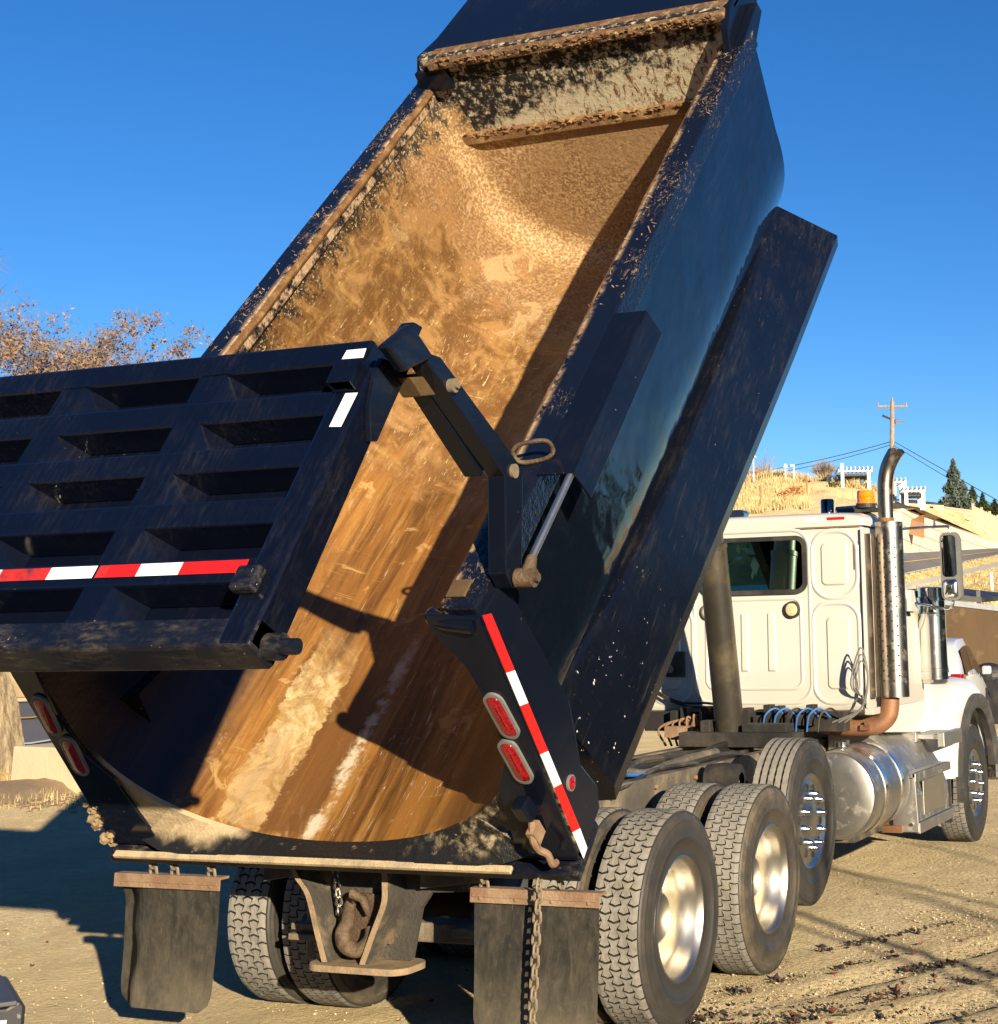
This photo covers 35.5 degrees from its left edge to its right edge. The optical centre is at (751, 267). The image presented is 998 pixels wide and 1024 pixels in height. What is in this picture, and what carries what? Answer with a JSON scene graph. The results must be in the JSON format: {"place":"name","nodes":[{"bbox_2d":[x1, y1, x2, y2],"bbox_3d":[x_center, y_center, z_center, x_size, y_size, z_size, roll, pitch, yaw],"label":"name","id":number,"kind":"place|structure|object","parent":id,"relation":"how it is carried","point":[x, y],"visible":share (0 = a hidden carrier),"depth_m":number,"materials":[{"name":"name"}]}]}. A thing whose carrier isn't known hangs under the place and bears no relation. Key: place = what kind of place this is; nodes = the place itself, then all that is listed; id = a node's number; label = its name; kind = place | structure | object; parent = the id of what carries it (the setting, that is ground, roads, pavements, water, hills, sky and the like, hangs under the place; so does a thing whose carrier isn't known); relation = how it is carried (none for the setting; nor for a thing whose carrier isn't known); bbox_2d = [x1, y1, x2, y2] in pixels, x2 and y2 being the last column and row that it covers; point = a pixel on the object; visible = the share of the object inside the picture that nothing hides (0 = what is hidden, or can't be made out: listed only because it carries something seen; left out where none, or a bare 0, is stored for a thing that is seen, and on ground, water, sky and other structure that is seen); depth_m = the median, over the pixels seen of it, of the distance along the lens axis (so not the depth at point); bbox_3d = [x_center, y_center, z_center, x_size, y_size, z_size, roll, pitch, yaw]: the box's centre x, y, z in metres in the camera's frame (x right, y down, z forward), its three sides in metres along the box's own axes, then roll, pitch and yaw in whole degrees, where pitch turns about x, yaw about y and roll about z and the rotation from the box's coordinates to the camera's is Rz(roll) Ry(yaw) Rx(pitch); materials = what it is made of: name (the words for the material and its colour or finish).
{"place":"outdoors","nodes":[
{"label":"outdoors","id":0,"kind":"place"},
{"bbox_2d":[9,478,970,673],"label":"hill","id":1,"kind":"structure","parent":0,"point":[831,492],"depth_m":110.19,"materials":[{"name":"yellow plant"}]},
{"bbox_2d":[3,318,125,375],"bbox_3d":[-21.460,7.697,49.505,7.545,10.719,9.552,-6,-14,20],"label":"oak tree","id":2,"kind":"object","parent":1,"relation":"on","point":[58,345],"depth_m":46.86,"materials":[{"name":"brown plant"}]},
{"bbox_2d":[772,490,794,498],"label":"shrub","id":3,"kind":"object","parent":1,"relation":"on","point":[784,492],"visible":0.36,"depth_m":103.75,"materials":[{"name":"orange plant"}]},
{"bbox_2d":[773,485,811,495],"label":"shrub","id":4,"kind":"object","parent":1,"relation":"on","point":[796,489],"visible":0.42,"depth_m":105.86,"materials":[{"name":"orange plant"}]},
{"bbox_2d":[790,464,794,478],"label":"garden lamp","id":5,"kind":"object","parent":1,"relation":"on","point":[792,465],"visible":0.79,"depth_m":118.91,"materials":[{"name":"white paint"}]},
{"bbox_2d":[806,475,807,494],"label":"stake","id":6,"kind":"object","parent":1,"relation":"on","point":[806,485],"visible":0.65,"depth_m":107.80,"materials":[{"name":"orange wood"}]},
{"bbox_2d":[743,468,877,492],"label":"dry grass","id":7,"kind":"structure","parent":1,"relation":"on","point":[852,482],"depth_m":119.10,"materials":[{"name":"plant"}]},
{"bbox_2d":[827,481,838,487],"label":"shrub","id":8,"kind":"object","parent":1,"relation":"on","point":[830,484],"visible":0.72,"depth_m":113.77,"materials":[{"name":"green plant"}]},
{"bbox_2d":[840,463,844,485],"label":"white post","id":9,"kind":"object","parent":1,"relation":"on","point":[842,473],"visible":1,"depth_m":114.71,"materials":[{"name":"plastic"}]},
{"bbox_2d":[835,466,872,489],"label":"pergola","id":10,"kind":"object","parent":1,"relation":"on","point":[866,477],"visible":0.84,"depth_m":115.92,"materials":[{"name":"white wood"}]},
{"bbox_2d":[877,397,907,501],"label":"utility pole","id":11,"kind":"object","parent":1,"relation":"on","point":[891,406],"visible":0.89,"depth_m":117.65,"materials":[{"name":"brown wood"}]},
{"bbox_2d":[752,442,888,472],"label":"power line","id":12,"kind":"object","parent":11,"relation":"attached to","point":[833,456],"visible":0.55,"depth_m":120.73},
{"bbox_2d":[777,445,889,472],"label":"power line","id":13,"kind":"object","parent":11,"relation":"attached to","point":[841,458],"visible":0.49,"depth_m":120.25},
{"bbox_2d":[894,441,997,500],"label":"power line","id":14,"kind":"object","parent":11,"relation":"attached to","point":[949,473],"visible":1,"depth_m":102.37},
{"bbox_2d":[895,446,997,507],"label":"power line","id":15,"kind":"object","parent":11,"relation":"attached to","point":[950,479],"visible":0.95,"depth_m":101.92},
{"bbox_2d":[895,478,906,502],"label":"pergola","id":16,"kind":"object","parent":1,"relation":"on","point":[901,481],"visible":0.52,"depth_m":116.91,"materials":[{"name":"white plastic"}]},
{"bbox_2d":[899,486,925,509],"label":"pergola","id":17,"kind":"object","parent":1,"relation":"on","point":[915,492],"visible":0.91,"depth_m":112.91,"materials":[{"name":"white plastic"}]},
{"bbox_2d":[897,499,944,521],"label":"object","id":18,"kind":"structure","parent":1,"relation":"on","point":[940,506],"depth_m":123.14,"materials":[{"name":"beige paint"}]},
{"bbox_2d":[0,724,997,1023],"bbox_3d":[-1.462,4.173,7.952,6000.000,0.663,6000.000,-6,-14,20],"label":"ground","id":19,"kind":"structure","parent":0,"point":[60,890],"depth_m":9.64,"materials":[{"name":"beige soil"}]},
{"bbox_2d":[0,975,24,1023],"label":"equipment case","id":20,"kind":"object","parent":19,"relation":"on","point":[12,1008],"visible":1,"depth_m":5.18,"materials":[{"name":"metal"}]},
{"bbox_2d":[0,256,45,773],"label":"oak tree","id":21,"kind":"object","parent":19,"relation":"on","point":[11,734],"visible":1,"depth_m":21.76,"materials":[{"name":"brown plant"}]},
{"bbox_2d":[0,778,72,805],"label":"dirt berm","id":22,"kind":"structure","parent":19,"relation":"on","point":[25,788],"depth_m":19.71,"materials":[{"name":"brown soil"}]},
{"bbox_2d":[1,787,86,811],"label":"dry grass","id":23,"kind":"structure","parent":19,"relation":"on","point":[45,800],"depth_m":18.95,"materials":[{"name":"plant"}]},
{"bbox_2d":[0,792,89,812],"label":"rubble","id":24,"kind":"object","parent":19,"relation":"on","point":[28,805],"visible":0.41,"depth_m":18.67,"materials":[{"name":"beige stone"}]},
{"bbox_2d":[11,743,80,793],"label":"concrete block","id":25,"kind":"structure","parent":19,"relation":"on","point":[36,761],"depth_m":20.68,"materials":[{"name":"beige concrete"}]},
{"bbox_2d":[0,0,997,1023],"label":"dump truck","id":26,"kind":"object","parent":19,"relation":"on","point":[396,570],"visible":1,"depth_m":7.88,"materials":[{"name":"black paint"}]},
{"bbox_2d":[947,638,991,711],"bbox_3d":[3.408,7.886,28.746,2.160,1.800,4.430,-5,-14,14],"label":"hood","id":27,"kind":"object","parent":26,"relation":"attached to","point":[962,662],"visible":0.11,"depth_m":27.75,"materials":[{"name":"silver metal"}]},
{"bbox_2d":[30,873,997,1023],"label":"fallen leaves","id":28,"kind":"object","parent":19,"relation":"on","point":[834,973],"visible":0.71,"depth_m":8.68,"materials":[{"name":"red plant"}]},
{"bbox_2d":[682,919,996,1023],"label":"mulch","id":29,"kind":"object","parent":19,"relation":"on","point":[797,1017],"visible":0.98,"depth_m":8.25,"materials":[{"name":"brown plant"}]},
{"bbox_2d":[945,600,997,664],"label":"yard wall","id":30,"kind":"structure","parent":19,"relation":"on","point":[974,626],"depth_m":32.60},
{"bbox_2d":[979,663,997,723],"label":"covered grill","id":31,"kind":"object","parent":19,"relation":"on","point":[991,681],"visible":0.51,"depth_m":30.99,"materials":[{"name":"fabric"}]},
{"bbox_2d":[0,567,997,780],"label":"grass slope","id":32,"kind":"structure","parent":0,"point":[8,775],"depth_m":70.61,"materials":[{"name":"yellow plant"}]},
{"bbox_2d":[906,567,997,605],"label":"dry grass","id":33,"kind":"structure","parent":32,"relation":"on","point":[971,580],"depth_m":77.44,"materials":[{"name":"plant"}]},
{"bbox_2d":[990,572,993,589],"bbox_3d":[9.471,12.333,59.920,0.100,0.686,0.060,-6,-14,20],"label":"marker post","id":34,"kind":"object","parent":32,"relation":"on","point":[991,580],"visible":1,"depth_m":59.90,"materials":[{"name":"white paint"}]},
{"bbox_2d":[0,0,997,507],"label":"sky","id":35,"kind":"structure","parent":0,"point":[164,155],"materials":[{"name":"blue"}]},
{"bbox_2d":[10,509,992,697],"bbox_3d":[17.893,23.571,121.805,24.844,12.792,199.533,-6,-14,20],"label":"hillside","id":36,"kind":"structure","parent":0,"point":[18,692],"depth_m":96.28,"materials":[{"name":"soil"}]},
{"bbox_2d":[0,296,130,376],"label":"oak tree","id":37,"kind":"object","parent":36,"relation":"on","point":[63,355],"visible":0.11,"depth_m":43.34,"materials":[{"name":"brown plant"}]},
{"bbox_2d":[0,305,165,376],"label":"oak tree","id":38,"kind":"object","parent":36,"relation":"on","point":[42,360],"visible":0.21,"depth_m":45.11,"materials":[{"name":"brown plant"}]},
{"bbox_2d":[18,309,210,373],"bbox_3d":[-19.058,7.135,48.799,9.465,11.695,11.742,-6,-14,20],"label":"oak tree","id":39,"kind":"object","parent":36,"relation":"on","point":[153,344],"visible":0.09,"depth_m":47.25,"materials":[{"name":"brown plant"}]},
{"bbox_2d":[143,327,215,360],"bbox_3d":[-17.533,7.602,51.188,7.889,11.933,13.516,-9,-15,29],"label":"oak tree","id":40,"kind":"object","parent":36,"relation":"on","point":[208,345],"visible":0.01,"depth_m":51.29,"materials":[{"name":"brown plant"}]},
{"bbox_2d":[893,503,919,512],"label":"silt fence","id":41,"kind":"object","parent":36,"relation":"on","point":[899,506],"visible":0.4,"depth_m":104.00,"materials":[{"name":"fabric"}]},
{"bbox_2d":[876,508,997,552],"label":"retaining wall","id":42,"kind":"structure","parent":36,"relation":"on","point":[929,541],"depth_m":106.82,"materials":[{"name":"beige concrete"}]},
{"bbox_2d":[944,506,972,532],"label":"tan wall","id":43,"kind":"structure","parent":36,"relation":"on","point":[968,513],"depth_m":135.14,"materials":[{"name":"beige concrete"}]},
{"bbox_2d":[971,503,997,541],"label":"vinyl fence","id":44,"kind":"object","parent":36,"relation":"on","point":[985,521],"visible":0.72,"depth_m":139.86,"materials":[{"name":"beige paint"}]},
{"bbox_2d":[18,548,997,744],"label":"road","id":45,"kind":"structure","parent":0,"point":[33,730],"depth_m":86.28,"materials":[{"name":"grey asphalt"}]},
{"bbox_2d":[18,548,989,701],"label":"road marking","id":46,"kind":"object","parent":45,"relation":"on","point":[906,552],"visible":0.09,"depth_m":104.00,"materials":[{"name":"yellow paint"}]},
{"bbox_2d":[21,551,993,717],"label":"road marking","id":47,"kind":"object","parent":45,"relation":"on","point":[905,561],"visible":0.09,"depth_m":89.10,"materials":[{"name":"white paint"}]},
{"bbox_2d":[24,555,993,743],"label":"road marking","id":48,"kind":"object","parent":45,"relation":"on","point":[50,740],"visible":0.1,"depth_m":25.41,"materials":[{"name":"white paint"}]},
{"bbox_2d":[733,474,894,514],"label":"dry grass","id":49,"kind":"structure","parent":0,"point":[768,501],"depth_m":105.00,"materials":[{"name":"plant"}]},
{"bbox_2d":[909,513,923,537],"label":"soil slope","id":50,"kind":"structure","parent":0,"point":[918,521],"depth_m":96.39,"materials":[{"name":"orange soil"}]},
{"bbox_2d":[905,562,997,588],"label":"sidewalk","id":51,"kind":"structure","parent":0,"point":[938,578],"depth_m":85.41,"materials":[{"name":"concrete"}]},
{"bbox_2d":[905,555,997,582],"bbox_3d":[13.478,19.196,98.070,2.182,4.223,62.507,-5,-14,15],"label":"dry grass","id":52,"kind":"structure","parent":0,"point":[913,578],"depth_m":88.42,"materials":[{"name":"plant"}]},
{"bbox_2d":[907,589,997,603],"bbox_3d":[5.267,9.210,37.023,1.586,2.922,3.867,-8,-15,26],"label":"guardrail","id":53,"kind":"object","parent":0,"point":[977,596],"visible":0.21,"depth_m":36.43,"materials":[{"name":"metal"}]},
{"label":"far hill","id":54,"kind":"structure","parent":0,"visible":0},
{"bbox_2d":[746,467,758,479],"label":"timber railing","id":55,"kind":"object","parent":54,"relation":"on","point":[757,471],"visible":0.14,"depth_m":120.92,"materials":[{"name":"wood"}]},
{"bbox_2d":[752,463,768,475],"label":"bare bush","id":56,"kind":"object","parent":54,"relation":"on","point":[762,470],"visible":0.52,"depth_m":121.87,"materials":[{"name":"brown plant"}]},
{"bbox_2d":[752,447,777,473],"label":"bare bush","id":57,"kind":"object","parent":54,"relation":"on","point":[769,463],"visible":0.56,"depth_m":123.58,"materials":[{"name":"brown plant"}]},
{"bbox_2d":[810,460,837,478],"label":"bare bush","id":58,"kind":"object","parent":54,"relation":"on","point":[823,469],"visible":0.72,"depth_m":120.44,"materials":[{"name":"brown plant"}]},
{"bbox_2d":[938,457,970,507],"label":"spruce tree","id":59,"kind":"object","parent":54,"relation":"on","point":[950,489],"visible":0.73,"depth_m":148.89,"materials":[{"name":"green plant"}]},
{"bbox_2d":[953,479,975,509],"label":"spruce tree","id":60,"kind":"object","parent":54,"relation":"on","point":[965,496],"visible":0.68,"depth_m":148.22,"materials":[{"name":"green plant"}]},
{"bbox_2d":[968,486,983,508],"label":"evergreen shrub","id":61,"kind":"object","parent":54,"relation":"on","point":[974,497],"visible":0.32,"depth_m":152.53,"materials":[{"name":"green plant"}]},
{"bbox_2d":[979,492,991,511],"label":"evergreen shrub","id":62,"kind":"object","parent":54,"relation":"on","point":[984,504],"visible":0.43,"depth_m":154.50,"materials":[{"name":"green plant"}]},
{"bbox_2d":[990,499,997,515],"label":"evergreen shrub","id":63,"kind":"object","parent":54,"relation":"on","point":[994,510],"visible":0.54,"depth_m":156.44,"materials":[{"name":"green plant"}]}
]}

